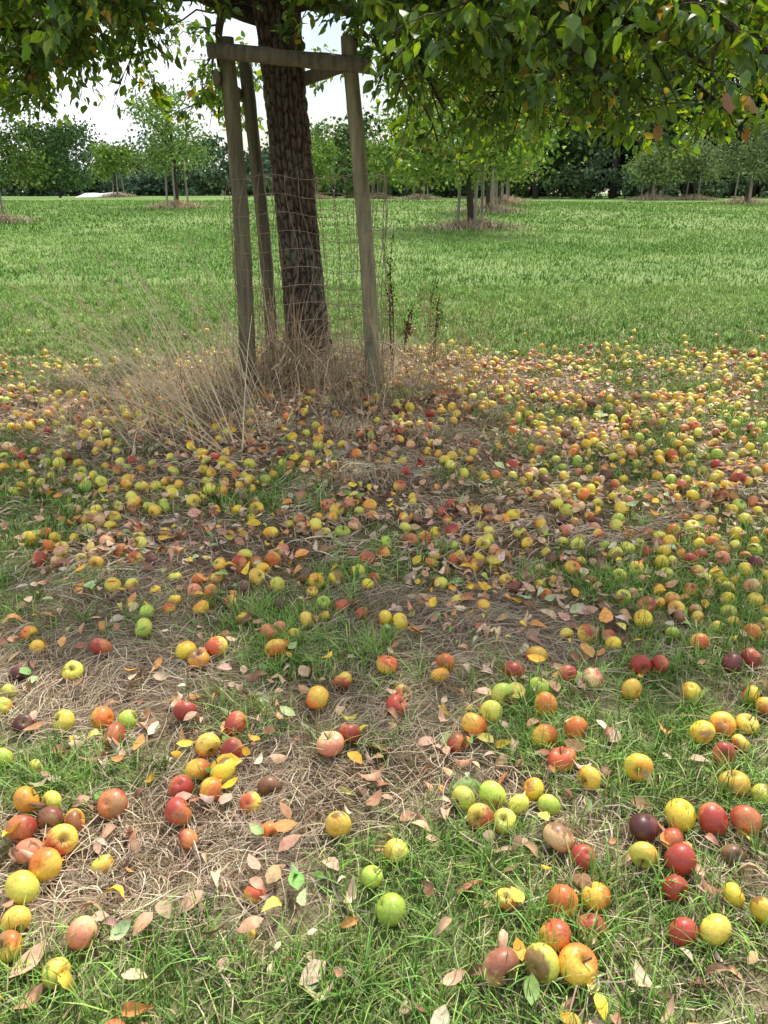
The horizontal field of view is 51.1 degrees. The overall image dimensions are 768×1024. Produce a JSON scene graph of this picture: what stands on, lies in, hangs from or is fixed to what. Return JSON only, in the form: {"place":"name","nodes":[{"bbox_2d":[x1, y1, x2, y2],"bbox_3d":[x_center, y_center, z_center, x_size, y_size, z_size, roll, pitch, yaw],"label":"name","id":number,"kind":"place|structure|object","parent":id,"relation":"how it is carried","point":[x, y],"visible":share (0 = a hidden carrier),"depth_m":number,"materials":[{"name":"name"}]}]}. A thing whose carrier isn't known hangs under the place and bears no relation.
{"place":"outdoors","nodes":[
{"label":"outdoors","id":0,"kind":"place"},
{"bbox_2d":[0,0,739,192],"label":"sky","id":1,"kind":"structure","parent":0,"point":[332,102],"materials":[{"name":"white"}]},
{"bbox_2d":[0,193,767,1023],"bbox_3d":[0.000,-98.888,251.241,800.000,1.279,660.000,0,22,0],"label":"ground","id":2,"kind":"structure","parent":0,"point":[182,967],"depth_m":2.73,"materials":[{"name":"brown soil"}]},
{"bbox_2d":[0,95,72,225],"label":"orchard apple tree","id":3,"kind":"object","parent":2,"relation":"on","point":[10,163],"visible":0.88,"depth_m":32.42,"materials":[{"name":"green plant"}]},
{"bbox_2d":[2,104,106,197],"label":"tree","id":4,"kind":"object","parent":2,"relation":"on","point":[58,138],"visible":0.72,"depth_m":79.31,"materials":[{"name":"green plant"}]},
{"bbox_2d":[77,192,127,196],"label":"white crop sheet","id":5,"kind":"object","parent":2,"relation":"on","point":[90,194],"visible":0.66,"depth_m":72.86,"materials":[{"name":"white plastic"}]},
{"bbox_2d":[84,137,142,197],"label":"orchard apple tree","id":6,"kind":"object","parent":2,"relation":"on","point":[111,159],"visible":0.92,"depth_m":70.90,"materials":[{"name":"green plant"}]},
{"bbox_2d":[113,68,220,209],"bbox_3d":[-11.484,-19.672,42.741,5.221,6.782,6.247,-17,28,-37],"label":"orchard apple tree","id":7,"kind":"object","parent":2,"relation":"on","point":[164,155],"visible":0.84,"depth_m":42.46,"materials":[{"name":"green plant"}]},
{"bbox_2d":[0,231,507,516],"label":"dry grass stems","id":8,"kind":"object","parent":2,"relation":"on","point":[160,383],"visible":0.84,"depth_m":5.76,"materials":[{"name":"plant"}]},
{"bbox_2d":[0,124,512,196],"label":"distant treeline","id":9,"kind":"object","parent":2,"relation":"on","point":[209,182],"visible":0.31,"depth_m":108.42,"materials":[{"name":"green plant"}]},
{"bbox_2d":[206,34,390,395],"bbox_3d":[-0.590,-2.260,6.505,1.303,2.660,1.242,0,22,0],"label":"tree guard","id":10,"kind":"object","parent":2,"relation":"on","point":[348,61],"visible":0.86,"depth_m":6.10,"materials":[{"name":"brown wood"}]},
{"bbox_2d":[309,128,346,198],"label":"orchard apple tree","id":11,"kind":"object","parent":2,"relation":"on","point":[320,155],"visible":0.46,"depth_m":65.53,"materials":[{"name":"green plant"}]},
{"bbox_2d":[0,269,666,995],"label":"dry grass tufts","id":12,"kind":"object","parent":2,"relation":"on","point":[342,365],"visible":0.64,"depth_m":6.18,"materials":[{"name":"plant"}]},
{"bbox_2d":[347,132,404,198],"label":"orchard apple tree","id":13,"kind":"object","parent":2,"relation":"on","point":[374,162],"visible":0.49,"depth_m":72.76,"materials":[{"name":"green plant"}]},
{"bbox_2d":[0,199,767,1023],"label":"grass","id":14,"kind":"structure","parent":2,"relation":"on","point":[542,301],"depth_m":3.52,"materials":[{"name":"green plant"}]},
{"bbox_2d":[0,291,767,1023],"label":"dry straw thatch","id":15,"kind":"object","parent":2,"relation":"on","point":[504,603],"visible":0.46,"depth_m":2.86,"materials":[{"name":"beige plant"}]},
{"bbox_2d":[0,328,767,1023],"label":"fallen apples","id":16,"kind":"object","parent":2,"relation":"on","point":[574,962],"visible":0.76,"depth_m":2.95,"materials":[{"name":"food"}]},
{"bbox_2d":[0,0,767,374],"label":"apple tree","id":17,"kind":"object","parent":2,"relation":"on","point":[540,48],"visible":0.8,"depth_m":4.88,"materials":[{"name":"green plant"}]},
{"bbox_2d":[0,304,767,1023],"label":"fallen leaves","id":18,"kind":"object","parent":2,"relation":"on","point":[274,872],"visible":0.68,"depth_m":3.45,"materials":[{"name":"brown plant"}]},
{"bbox_2d":[384,225,399,364],"bbox_3d":[0.046,-1.892,7.125,0.153,1.301,0.158,-20,29,-41],"label":"dock plant","id":19,"kind":"object","parent":2,"relation":"on","point":[391,293],"visible":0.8,"depth_m":7.12,"materials":[{"name":"plant"}]},
{"bbox_2d":[400,300,418,356],"bbox_3d":[0.230,-1.766,7.781,0.156,0.602,0.256,-6,22,-15],"label":"dock plant","id":20,"kind":"object","parent":2,"relation":"on","point":[408,327],"visible":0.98,"depth_m":7.78,"materials":[{"name":"plant"}]},
{"bbox_2d":[381,139,449,199],"bbox_3d":[2.744,-27.874,64.531,7.260,5.392,5.168,14,25,31],"label":"orchard apple tree","id":21,"kind":"object","parent":2,"relation":"on","point":[421,196],"visible":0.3,"depth_m":64.63,"materials":[{"name":"green plant"}]},
{"bbox_2d":[310,107,540,197],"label":"hedgerow","id":22,"kind":"object","parent":2,"relation":"on","point":[343,145],"visible":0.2,"depth_m":81.76,"materials":[{"name":"green plant"}]},
{"bbox_2d":[425,275,442,361],"bbox_3d":[0.471,-1.810,7.565,0.183,0.851,0.129,0,22,0],"label":"dock plant","id":23,"kind":"object","parent":2,"relation":"on","point":[437,323],"visible":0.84,"depth_m":7.55,"materials":[{"name":"plant"}]},
{"bbox_2d":[347,29,590,234],"bbox_3d":[3.081,-14.041,28.066,8.670,8.060,9.617,0,22,0],"label":"orchard apple tree","id":24,"kind":"object","parent":2,"relation":"on","point":[472,221],"visible":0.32,"depth_m":26.89,"materials":[{"name":"green plant"}]},
{"bbox_2d":[432,100,557,213],"bbox_3d":[5.540,-17.911,39.322,7.458,6.277,6.124,0,22,0],"label":"orchard apple tree","id":25,"kind":"object","parent":2,"relation":"on","point":[488,206],"visible":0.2,"depth_m":39.83,"materials":[{"name":"green plant"}]},
{"bbox_2d":[453,109,548,205],"bbox_3d":[6.873,-20.826,46.720,7.116,5.825,5.725,0,22,0],"label":"orchard apple tree","id":26,"kind":"object","parent":2,"relation":"on","point":[507,201],"visible":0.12,"depth_m":47.05,"materials":[{"name":"green plant"}]},
{"bbox_2d":[465,167,543,201],"bbox_3d":[8.187,-24.128,55.107,7.446,5.457,5.393,0,22,0],"label":"orchard apple tree","id":27,"kind":"object","parent":2,"relation":"on","point":[505,196],"visible":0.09,"depth_m":55.75,"materials":[{"name":"green plant"}]},
{"bbox_2d":[448,11,767,198],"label":"woodland","id":28,"kind":"object","parent":2,"relation":"on","point":[578,148],"visible":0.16,"depth_m":78.48,"materials":[{"name":"green plant"}]},
{"bbox_2d":[539,142,767,198],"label":"woodland shrubs","id":29,"kind":"object","parent":2,"relation":"on","point":[596,169],"visible":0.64,"depth_m":74.26,"materials":[{"name":"green plant"}]},
{"bbox_2d":[621,142,688,200],"bbox_3d":[21.225,-27.398,64.302,7.727,4.761,5.318,0,22,0],"label":"orchard apple tree","id":30,"kind":"object","parent":2,"relation":"on","point":[656,163],"visible":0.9,"depth_m":63.64,"materials":[{"name":"green plant"}]},
{"bbox_2d":[623,149,691,199],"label":"orchard apple tree","id":31,"kind":"object","parent":2,"relation":"on","point":[671,197],"visible":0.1,"depth_m":67.50,"materials":[{"name":"green plant"}]},
{"bbox_2d":[662,128,733,199],"bbox_3d":[25.698,-28.232,65.200,6.652,5.590,5.681,12,24,27],"label":"orchard apple tree","id":32,"kind":"object","parent":2,"relation":"on","point":[692,173],"visible":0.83,"depth_m":64.87,"materials":[{"name":"green plant"}]},
{"bbox_2d":[700,107,767,204],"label":"orchard apple tree","id":33,"kind":"object","parent":2,"relation":"on","point":[751,151],"visible":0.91,"depth_m":49.02,"materials":[{"name":"green plant"}]}
]}

